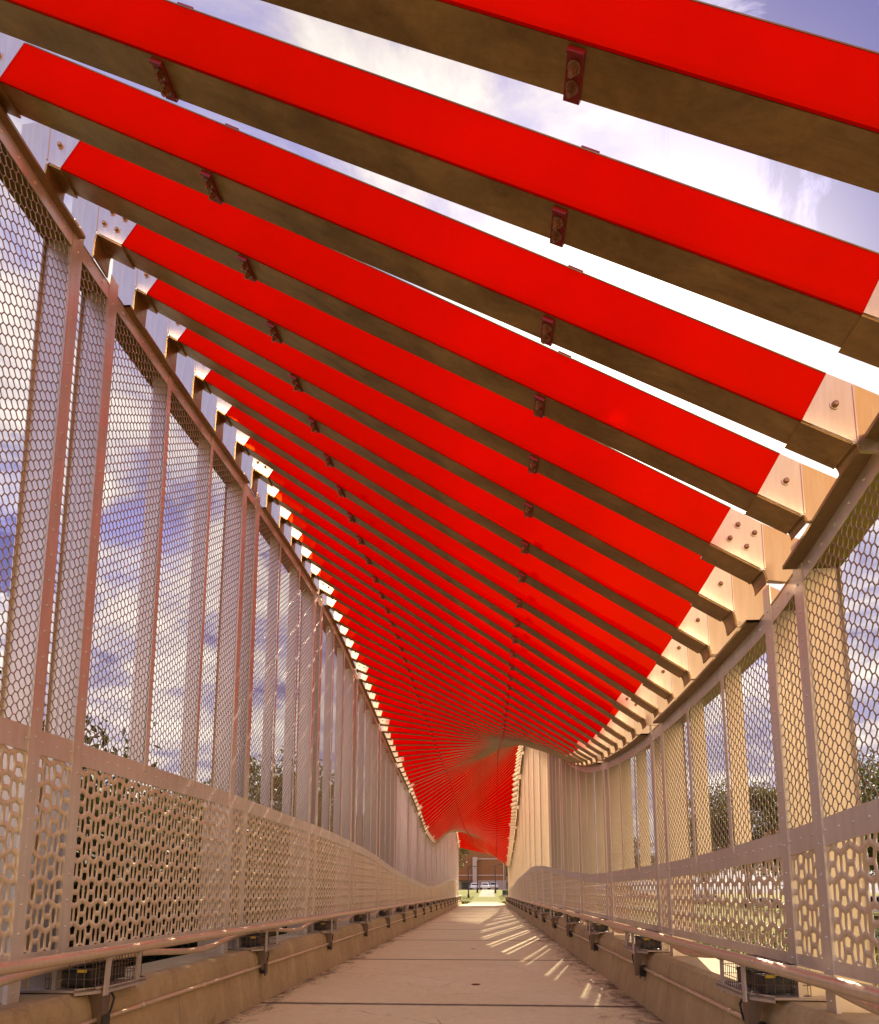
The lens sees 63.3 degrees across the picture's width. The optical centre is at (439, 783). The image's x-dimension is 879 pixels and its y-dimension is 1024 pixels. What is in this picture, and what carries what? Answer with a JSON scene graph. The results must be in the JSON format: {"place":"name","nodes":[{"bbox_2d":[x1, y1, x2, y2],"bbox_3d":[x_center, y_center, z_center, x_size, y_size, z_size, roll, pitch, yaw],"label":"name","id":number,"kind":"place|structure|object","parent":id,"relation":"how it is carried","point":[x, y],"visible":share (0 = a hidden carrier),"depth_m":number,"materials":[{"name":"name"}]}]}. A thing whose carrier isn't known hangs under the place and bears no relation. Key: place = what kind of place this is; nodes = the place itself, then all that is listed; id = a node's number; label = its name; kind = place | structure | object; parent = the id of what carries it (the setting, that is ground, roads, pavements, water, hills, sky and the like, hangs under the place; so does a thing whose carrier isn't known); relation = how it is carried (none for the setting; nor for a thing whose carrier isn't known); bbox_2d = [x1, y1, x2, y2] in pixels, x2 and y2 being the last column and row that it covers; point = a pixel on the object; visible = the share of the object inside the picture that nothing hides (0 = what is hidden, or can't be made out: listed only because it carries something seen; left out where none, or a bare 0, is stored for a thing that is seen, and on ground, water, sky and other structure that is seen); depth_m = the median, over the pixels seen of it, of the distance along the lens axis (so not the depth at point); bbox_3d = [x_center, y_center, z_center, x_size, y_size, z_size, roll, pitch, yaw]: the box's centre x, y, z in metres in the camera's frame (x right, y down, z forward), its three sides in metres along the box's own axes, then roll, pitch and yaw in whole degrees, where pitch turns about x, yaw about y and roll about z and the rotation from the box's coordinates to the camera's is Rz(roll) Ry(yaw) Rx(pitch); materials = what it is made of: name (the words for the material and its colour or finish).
{"place":"outdoors","nodes":[
{"label":"outdoors","id":0,"kind":"place"},
{"bbox_2d":[0,0,878,892],"label":"sky","id":1,"kind":"structure","parent":0,"point":[835,208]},
{"bbox_2d":[218,904,666,1023],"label":"path","id":2,"kind":"structure","parent":0,"point":[515,967],"depth_m":8.97,"materials":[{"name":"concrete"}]},
{"bbox_2d":[459,890,878,969],"bbox_3d":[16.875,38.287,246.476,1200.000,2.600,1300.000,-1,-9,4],"label":"ground","id":3,"kind":"structure","parent":0,"point":[473,894],"depth_m":69.07,"materials":[{"name":"green plant"}]},
{"bbox_2d":[0,670,160,944],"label":"shrub","id":4,"kind":"object","parent":3,"relation":"on","point":[81,809],"visible":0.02,"depth_m":8.55,"materials":[{"name":"green plant"}]},
{"bbox_2d":[43,708,182,896],"bbox_3d":[-7.592,1.354,10.435,7.202,5.731,5.742,3,-9,-19],"label":"shrub","id":5,"kind":"object","parent":3,"relation":"on","point":[99,774],"visible":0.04,"depth_m":10.82,"materials":[{"name":"green plant"}]},
{"bbox_2d":[69,779,182,961],"bbox_3d":[-4.862,1.603,7.327,3.745,4.132,4.698,-7,-11,40],"label":"shrub","id":6,"kind":"object","parent":3,"relation":"on","point":[99,875],"visible":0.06,"depth_m":8.32,"materials":[{"name":"green plant"}]},
{"bbox_2d":[69,815,202,966],"bbox_3d":[-4.741,2.048,8.845,4.151,3.651,3.310,3,-9,-22],"label":"shrub","id":7,"kind":"object","parent":3,"relation":"on","point":[149,958],"visible":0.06,"depth_m":8.75,"materials":[{"name":"green plant"}]},
{"bbox_2d":[98,801,202,902],"bbox_3d":[-5.968,2.172,11.723,5.108,4.343,4.625,5,-10,-29],"label":"shrub","id":8,"kind":"object","parent":3,"relation":"on","point":[179,818],"visible":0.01,"depth_m":12.55,"materials":[{"name":"green plant"}]},
{"bbox_2d":[99,846,284,964],"bbox_3d":[-4.361,2.385,10.909,3.603,3.596,4.518,-8,-12,41],"label":"shrub","id":9,"kind":"object","parent":3,"relation":"on","point":[246,888],"depth_m":11.94,"materials":[{"name":"green plant"}]},
{"bbox_2d":[0,899,461,1023],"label":"kerb wall","id":10,"kind":"structure","parent":3,"relation":"on","point":[218,1002],"depth_m":6.57,"materials":[{"name":"concrete"}]},
{"bbox_2d":[20,952,146,1023],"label":"floodlight cage","id":11,"kind":"object","parent":10,"relation":"attached to","point":[88,980],"visible":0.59,"depth_m":4.49,"materials":[{"name":"metal"}]},
{"bbox_2d":[0,103,458,1004],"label":"screen wall","id":12,"kind":"structure","parent":10,"relation":"on","point":[42,779],"depth_m":5.78,"materials":[{"name":"metal"}]},
{"bbox_2d":[0,895,460,995],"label":"handrail","id":13,"kind":"object","parent":12,"relation":"attached to","point":[12,971],"visible":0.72,"depth_m":5.08,"materials":[{"name":"metal"}]},
{"bbox_2d":[21,122,836,540],"bbox_3d":[-0.201,-2.772,4.161,4.920,2.926,0.212,-1,-9,4],"label":"canopy slat","id":14,"kind":"object","parent":12,"relation":"attached to","point":[753,480],"visible":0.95,"depth_m":4.05,"materials":[{"name":"red metal"}]},
{"bbox_2d":[71,196,797,595],"bbox_3d":[-0.164,-2.690,4.703,4.920,3.097,0.212,-1,-9,4],"label":"canopy slat","id":15,"kind":"object","parent":12,"relation":"attached to","point":[755,554],"visible":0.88,"depth_m":4.58,"materials":[{"name":"red metal"}]},
{"bbox_2d":[0,32,878,475],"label":"canopy slat","id":16,"kind":"object","parent":12,"relation":"attached to","point":[810,412],"visible":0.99,"depth_m":3.50,"materials":[{"name":"red metal"}]},
{"bbox_2d":[145,310,738,663],"bbox_3d":[-0.089,-2.572,5.795,4.920,3.345,0.212,-1,-9,4],"label":"canopy slat","id":17,"kind":"object","parent":12,"relation":"attached to","point":[680,620],"visible":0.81,"depth_m":5.67,"materials":[{"name":"red metal"}]},
{"bbox_2d":[176,353,713,686],"bbox_3d":[-0.052,-2.510,6.341,4.920,3.439,0.212,-1,-9,4],"label":"canopy slat","id":18,"kind":"object","parent":12,"relation":"attached to","point":[664,650],"visible":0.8,"depth_m":6.23,"materials":[{"name":"red metal"}]},
{"bbox_2d":[388,740,501,746],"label":"canopy slat","id":19,"kind":"object","parent":12,"relation":"attached to","point":[408,743],"visible":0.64,"depth_m":19.47,"materials":[{"name":"red metal"}]},
{"bbox_2d":[112,259,779,635],"bbox_3d":[-0.127,-2.625,5.248,4.920,3.242,0.212,-1,-9,4],"label":"canopy slat","id":20,"kind":"object","parent":12,"relation":"attached to","point":[720,595],"visible":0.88,"depth_m":5.12,"materials":[{"name":"red metal"}]},
{"bbox_2d":[371,701,522,745],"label":"canopy slat","id":21,"kind":"object","parent":12,"relation":"attached to","point":[386,708],"visible":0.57,"depth_m":16.77,"materials":[{"name":"red metal"}]},
{"bbox_2d":[378,718,515,744],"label":"canopy slat","id":22,"kind":"object","parent":12,"relation":"attached to","point":[388,722],"visible":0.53,"depth_m":17.85,"materials":[{"name":"red metal"}]},
{"bbox_2d":[379,725,514,744],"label":"canopy slat","id":23,"kind":"object","parent":12,"relation":"attached to","point":[391,729],"visible":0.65,"depth_m":18.39,"materials":[{"name":"red metal"}]},
{"bbox_2d":[201,390,693,703],"bbox_3d":[-0.015,-2.452,6.887,4.920,3.494,0.212,-1,-9,4],"label":"canopy slat","id":24,"kind":"object","parent":12,"relation":"attached to","point":[645,670],"visible":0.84,"depth_m":6.77,"materials":[{"name":"red metal"}]},
{"bbox_2d":[404,751,491,781],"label":"canopy slat","id":25,"kind":"object","parent":12,"relation":"attached to","point":[410,777],"visible":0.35,"depth_m":23.25,"materials":[{"name":"red metal"}]},
{"bbox_2d":[222,423,674,717],"bbox_3d":[0.022,-2.391,7.433,4.920,3.528,0.212,-1,-9,4],"label":"canopy slat","id":26,"kind":"object","parent":12,"relation":"attached to","point":[236,442],"visible":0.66,"depth_m":7.34,"materials":[{"name":"red metal"}]},
{"bbox_2d":[375,710,521,745],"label":"canopy slat","id":27,"kind":"object","parent":12,"relation":"attached to","point":[387,715],"visible":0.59,"depth_m":17.31,"materials":[{"name":"red metal"}]},
{"bbox_2d":[385,733,511,745],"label":"canopy slat","id":28,"kind":"object","parent":12,"relation":"attached to","point":[392,736],"visible":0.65,"depth_m":18.93,"materials":[{"name":"red metal"}]},
{"bbox_2d":[408,753,488,792],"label":"canopy slat","id":29,"kind":"object","parent":12,"relation":"attached to","point":[412,789],"visible":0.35,"depth_m":24.88,"materials":[{"name":"red metal"}]},
{"bbox_2d":[241,452,658,729],"bbox_3d":[0.059,-2.326,7.978,4.920,3.549,0.212,-1,-9,4],"label":"canopy slat","id":30,"kind":"object","parent":12,"relation":"attached to","point":[621,702],"visible":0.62,"depth_m":7.90,"materials":[{"name":"red metal"}]},
{"bbox_2d":[402,749,498,776],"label":"canopy slat","id":31,"kind":"object","parent":12,"relation":"attached to","point":[411,772],"visible":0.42,"depth_m":22.72,"materials":[{"name":"red metal"}]},
{"bbox_2d":[406,750,495,785],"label":"canopy slat","id":32,"kind":"object","parent":12,"relation":"attached to","point":[412,781],"visible":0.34,"depth_m":23.79,"materials":[{"name":"red metal"}]},
{"bbox_2d":[395,746,507,763],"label":"canopy slat","id":33,"kind":"object","parent":12,"relation":"attached to","point":[407,759],"visible":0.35,"depth_m":21.10,"materials":[{"name":"red metal"}]},
{"bbox_2d":[390,745,513,752],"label":"canopy slat","id":34,"kind":"object","parent":12,"relation":"attached to","point":[405,748],"visible":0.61,"depth_m":20.01,"materials":[{"name":"red metal"}]},
{"bbox_2d":[396,746,508,767],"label":"canopy slat","id":35,"kind":"object","parent":12,"relation":"attached to","point":[410,763],"visible":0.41,"depth_m":21.64,"materials":[{"name":"red metal"}]},
{"bbox_2d":[400,747,504,772],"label":"canopy slat","id":36,"kind":"object","parent":12,"relation":"attached to","point":[408,768],"visible":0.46,"depth_m":22.18,"materials":[{"name":"red metal"}]},
{"bbox_2d":[411,751,493,796],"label":"canopy slat","id":37,"kind":"object","parent":12,"relation":"attached to","point":[415,792],"visible":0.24,"depth_m":25.42,"materials":[{"name":"red metal"}]},
{"bbox_2d":[413,752,492,799],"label":"canopy slat","id":38,"kind":"object","parent":12,"relation":"attached to","point":[420,793],"visible":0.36,"depth_m":25.96,"materials":[{"name":"red metal"}]},
{"bbox_2d":[251,468,655,739],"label":"canopy slat","id":39,"kind":"object","parent":12,"relation":"attached to","point":[268,494],"visible":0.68,"depth_m":8.45,"materials":[{"name":"red metal"}]},
{"bbox_2d":[271,502,636,746],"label":"canopy slat","id":40,"kind":"object","parent":12,"relation":"attached to","point":[281,516],"visible":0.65,"depth_m":9.00,"materials":[{"name":"red metal"}]},
{"bbox_2d":[393,745,514,757],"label":"canopy slat","id":41,"kind":"object","parent":12,"relation":"attached to","point":[407,753],"visible":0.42,"depth_m":20.55,"materials":[{"name":"red metal"}]},
{"bbox_2d":[284,524,627,751],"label":"canopy slat","id":42,"kind":"object","parent":12,"relation":"attached to","point":[293,536],"visible":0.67,"depth_m":9.55,"materials":[{"name":"red metal"}]},
{"bbox_2d":[414,750,498,803],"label":"canopy slat","id":43,"kind":"object","parent":12,"relation":"attached to","point":[419,798],"visible":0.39,"depth_m":26.51,"materials":[{"name":"red metal"}]},
{"bbox_2d":[295,544,618,756],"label":"canopy slat","id":44,"kind":"object","parent":12,"relation":"attached to","point":[308,556],"visible":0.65,"depth_m":10.11,"materials":[{"name":"red metal"}]},
{"bbox_2d":[302,554,611,759],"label":"canopy slat","id":45,"kind":"object","parent":12,"relation":"attached to","point":[314,571],"visible":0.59,"depth_m":10.66,"materials":[{"name":"red metal"}]},
{"bbox_2d":[416,748,501,806],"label":"canopy slat","id":46,"kind":"object","parent":12,"relation":"attached to","point":[421,801],"visible":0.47,"depth_m":27.05,"materials":[{"name":"red metal"}]},
{"bbox_2d":[314,578,604,762],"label":"canopy slat","id":47,"kind":"object","parent":12,"relation":"attached to","point":[342,599],"visible":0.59,"depth_m":11.22,"materials":[{"name":"red metal"}]},
{"bbox_2d":[330,609,590,765],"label":"canopy slat","id":48,"kind":"object","parent":12,"relation":"attached to","point":[343,621],"visible":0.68,"depth_m":12.33,"materials":[{"name":"red metal"}]},
{"bbox_2d":[417,748,503,812],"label":"canopy slat","id":49,"kind":"object","parent":12,"relation":"attached to","point":[425,803],"visible":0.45,"depth_m":27.59,"materials":[{"name":"red metal"}]},
{"bbox_2d":[319,588,603,764],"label":"canopy slat","id":50,"kind":"object","parent":12,"relation":"attached to","point":[351,615],"visible":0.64,"depth_m":11.78,"materials":[{"name":"red metal"}]},
{"bbox_2d":[337,624,585,766],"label":"canopy slat","id":51,"kind":"object","parent":12,"relation":"attached to","point":[346,633],"visible":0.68,"depth_m":12.88,"materials":[{"name":"red metal"}]},
{"bbox_2d":[343,637,580,766],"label":"canopy slat","id":52,"kind":"object","parent":12,"relation":"attached to","point":[351,645],"visible":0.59,"depth_m":13.45,"materials":[{"name":"red metal"}]},
{"bbox_2d":[348,649,576,765],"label":"canopy slat","id":53,"kind":"object","parent":12,"relation":"attached to","point":[365,661],"visible":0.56,"depth_m":14.01,"materials":[{"name":"red metal"}]},
{"bbox_2d":[419,747,505,815],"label":"canopy slat","id":54,"kind":"object","parent":12,"relation":"attached to","point":[427,806],"visible":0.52,"depth_m":28.13,"materials":[{"name":"red metal"}]},
{"bbox_2d":[356,672,569,763],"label":"canopy slat","id":55,"kind":"object","parent":12,"relation":"attached to","point":[383,685],"visible":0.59,"depth_m":15.12,"materials":[{"name":"red metal"}]},
{"bbox_2d":[354,661,572,765],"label":"canopy slat","id":56,"kind":"object","parent":12,"relation":"attached to","point":[363,669],"visible":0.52,"depth_m":14.57,"materials":[{"name":"red metal"}]},
{"bbox_2d":[363,682,564,762],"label":"canopy slat","id":57,"kind":"object","parent":12,"relation":"attached to","point":[370,688],"visible":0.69,"depth_m":15.66,"materials":[{"name":"red metal"}]},
{"bbox_2d":[420,747,507,817],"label":"canopy slat","id":58,"kind":"object","parent":12,"relation":"attached to","point":[425,812],"visible":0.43,"depth_m":28.67,"materials":[{"name":"red metal"}]},
{"bbox_2d":[367,692,562,759],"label":"canopy slat","id":59,"kind":"object","parent":12,"relation":"attached to","point":[373,697],"visible":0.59,"depth_m":16.22,"materials":[{"name":"red metal"}]},
{"bbox_2d":[421,746,509,822],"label":"canopy slat","id":60,"kind":"object","parent":12,"relation":"attached to","point":[427,815],"visible":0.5,"depth_m":29.21,"materials":[{"name":"red metal"}]},
{"bbox_2d":[423,746,510,825],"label":"canopy slat","id":61,"kind":"object","parent":12,"relation":"attached to","point":[443,805],"visible":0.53,"depth_m":29.75,"materials":[{"name":"red metal"}]},
{"bbox_2d":[424,746,511,828],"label":"canopy slat","id":62,"kind":"object","parent":12,"relation":"attached to","point":[443,809],"visible":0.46,"depth_m":30.29,"materials":[{"name":"red metal"}]},
{"bbox_2d":[426,745,515,833],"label":"canopy slat","id":63,"kind":"object","parent":12,"relation":"attached to","point":[445,813],"visible":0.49,"depth_m":31.41,"materials":[{"name":"red metal"}]},
{"bbox_2d":[428,745,519,835],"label":"canopy slat","id":64,"kind":"object","parent":12,"relation":"attached to","point":[429,834],"visible":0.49,"depth_m":32.49,"materials":[{"name":"red metal"}]},
{"bbox_2d":[429,745,520,837],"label":"canopy slat","id":65,"kind":"object","parent":12,"relation":"attached to","point":[475,790],"visible":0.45,"depth_m":33.07,"materials":[{"name":"red metal"}]},
{"bbox_2d":[430,746,522,838],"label":"canopy slat","id":66,"kind":"object","parent":12,"relation":"attached to","point":[476,792],"visible":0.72,"depth_m":33.58,"materials":[{"name":"red metal"}]},
{"bbox_2d":[431,748,523,840],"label":"canopy slat","id":67,"kind":"object","parent":12,"relation":"attached to","point":[502,768],"visible":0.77,"depth_m":34.16,"materials":[{"name":"red metal"}]},
{"bbox_2d":[433,755,521,842],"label":"canopy slat","id":68,"kind":"object","parent":12,"relation":"attached to","point":[496,779],"visible":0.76,"depth_m":35.23,"materials":[{"name":"red metal"}]},
{"bbox_2d":[434,757,520,842],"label":"canopy slat","id":69,"kind":"object","parent":12,"relation":"attached to","point":[501,777],"visible":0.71,"depth_m":35.77,"materials":[{"name":"red metal"}]},
{"bbox_2d":[435,765,519,842],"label":"canopy slat","id":70,"kind":"object","parent":12,"relation":"attached to","point":[505,779],"visible":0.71,"depth_m":36.87,"materials":[{"name":"red metal"}]},
{"bbox_2d":[432,752,523,841],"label":"canopy slat","id":71,"kind":"object","parent":12,"relation":"attached to","point":[481,791],"visible":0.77,"depth_m":34.69,"materials":[{"name":"red metal"}]},
{"bbox_2d":[435,762,520,841],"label":"canopy slat","id":72,"kind":"object","parent":12,"relation":"attached to","point":[505,776],"visible":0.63,"depth_m":36.33,"materials":[{"name":"red metal"}]},
{"bbox_2d":[436,770,520,842],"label":"canopy slat","id":73,"kind":"object","parent":12,"relation":"attached to","point":[514,775],"visible":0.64,"depth_m":37.40,"materials":[{"name":"red metal"}]},
{"bbox_2d":[437,775,520,841],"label":"canopy slat","id":74,"kind":"object","parent":12,"relation":"attached to","point":[513,780],"visible":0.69,"depth_m":37.93,"materials":[{"name":"red metal"}]},
{"bbox_2d":[447,786,518,833],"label":"canopy slat","id":75,"kind":"object","parent":12,"relation":"attached to","point":[510,792],"visible":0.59,"depth_m":38.97,"materials":[{"name":"red metal"}]},
{"bbox_2d":[448,780,518,832],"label":"canopy slat","id":76,"kind":"object","parent":12,"relation":"attached to","point":[510,787],"visible":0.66,"depth_m":38.45,"materials":[{"name":"red metal"}]},
{"bbox_2d":[449,791,518,832],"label":"canopy slat","id":77,"kind":"object","parent":12,"relation":"attached to","point":[511,796],"visible":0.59,"depth_m":39.49,"materials":[{"name":"red metal"}]},
{"bbox_2d":[261,0,878,192],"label":"canopy slat","id":78,"kind":"object","parent":12,"relation":"attached to","point":[791,96],"visible":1,"depth_m":2.31,"materials":[{"name":"red metal"}]},
{"bbox_2d":[227,928,280,969],"bbox_3d":[-2.123,1.862,7.983,0.520,0.452,0.740,-1,-9,4],"label":"floodlight cage","id":79,"kind":"object","parent":10,"relation":"attached to","point":[255,942],"visible":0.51,"depth_m":7.74,"materials":[{"name":"metal"}]},
{"bbox_2d":[77,900,459,1023],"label":"conduit","id":80,"kind":"object","parent":10,"relation":"attached to","point":[105,1019],"visible":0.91,"depth_m":6.33,"materials":[{"name":"metal"}]},
{"bbox_2d":[308,919,338,946],"bbox_3d":[-1.901,2.354,11.239,0.520,0.452,0.740,-1,-9,4],"label":"floodlight cage","id":81,"kind":"object","parent":10,"relation":"attached to","point":[323,927],"visible":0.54,"depth_m":10.99,"materials":[{"name":"metal"}]},
{"bbox_2d":[350,912,371,933],"bbox_3d":[-1.678,2.846,14.494,0.520,0.452,0.740,-1,-9,4],"label":"floodlight cage","id":82,"kind":"object","parent":10,"relation":"attached to","point":[361,919],"visible":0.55,"depth_m":14.25,"materials":[{"name":"metal"}]},
{"bbox_2d":[197,749,333,835],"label":"tree","id":83,"kind":"object","parent":3,"relation":"on","point":[275,780],"visible":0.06,"depth_m":61.44,"materials":[{"name":"green plant"}]},
{"bbox_2d":[244,857,286,936],"bbox_3d":[-4.393,2.983,14.574,3.503,3.496,4.394,6,-11,-35],"label":"shrub","id":84,"kind":"object","parent":3,"relation":"on","point":[280,933],"depth_m":13.68,"materials":[{"name":"green plant"}]},
{"bbox_2d":[458,848,505,889],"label":"brick building","id":85,"kind":"structure","parent":3,"relation":"on","point":[486,870],"depth_m":173.50,"materials":[{"name":"brown brick"}]},
{"bbox_2d":[506,901,878,1023],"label":"kerb wall","id":86,"kind":"structure","parent":3,"relation":"on","point":[665,1001],"depth_m":6.38,"materials":[{"name":"concrete"}]},
{"bbox_2d":[584,918,612,949],"bbox_3d":[2.529,2.309,10.943,0.520,0.452,0.740,-1,-9,4],"label":"floodlight cage","id":87,"kind":"object","parent":86,"relation":"attached to","point":[598,928],"visible":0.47,"depth_m":10.73,"materials":[{"name":"metal"}]},
{"bbox_2d":[506,900,765,1023],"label":"conduit","id":88,"kind":"object","parent":86,"relation":"attached to","point":[644,969],"visible":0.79,"depth_m":6.84,"materials":[{"name":"metal"}]},
{"bbox_2d":[623,929,669,975],"bbox_3d":[2.307,1.817,7.687,0.520,0.452,0.740,-1,-9,4],"label":"floodlight cage","id":89,"kind":"object","parent":86,"relation":"attached to","point":[643,945],"visible":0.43,"depth_m":7.47,"materials":[{"name":"metal"}]},
{"bbox_2d":[508,412,878,1013],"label":"screen wall","id":90,"kind":"structure","parent":86,"relation":"on","point":[816,845],"depth_m":4.70,"materials":[{"name":"metal"}]},
{"bbox_2d":[0,0,878,367],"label":"canopy slat","id":91,"kind":"object","parent":90,"relation":"attached to","point":[810,282],"visible":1,"depth_m":2.94,"materials":[{"name":"red metal"}]},
{"bbox_2d":[425,746,512,832],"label":"canopy slat","id":92,"kind":"object","parent":90,"relation":"attached to","point":[443,812],"visible":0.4,"depth_m":30.83,"materials":[{"name":"red metal"}]},
{"bbox_2d":[505,895,878,1015],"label":"handrail","id":93,"kind":"object","parent":90,"relation":"attached to","point":[864,996],"visible":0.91,"depth_m":4.17,"materials":[{"name":"metal"}]},
{"bbox_2d":[716,955,825,1023],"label":"floodlight cage","id":94,"kind":"object","parent":86,"relation":"attached to","point":[762,987],"visible":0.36,"depth_m":4.22,"materials":[{"name":"metal"}]},
{"bbox_2d":[688,779,780,907],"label":"tree","id":95,"kind":"object","parent":3,"relation":"on","point":[764,811],"visible":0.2,"depth_m":78.20,"materials":[{"name":"green plant"}]},
{"bbox_2d":[858,749,878,869],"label":"tree","id":96,"kind":"object","parent":3,"relation":"on","point":[866,775],"visible":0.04,"depth_m":54.15,"materials":[{"name":"green plant"}]},
{"bbox_2d":[461,896,878,986],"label":"grass","id":97,"kind":"structure","parent":0,"point":[504,902],"depth_m":36.80,"materials":[{"name":"green plant"}]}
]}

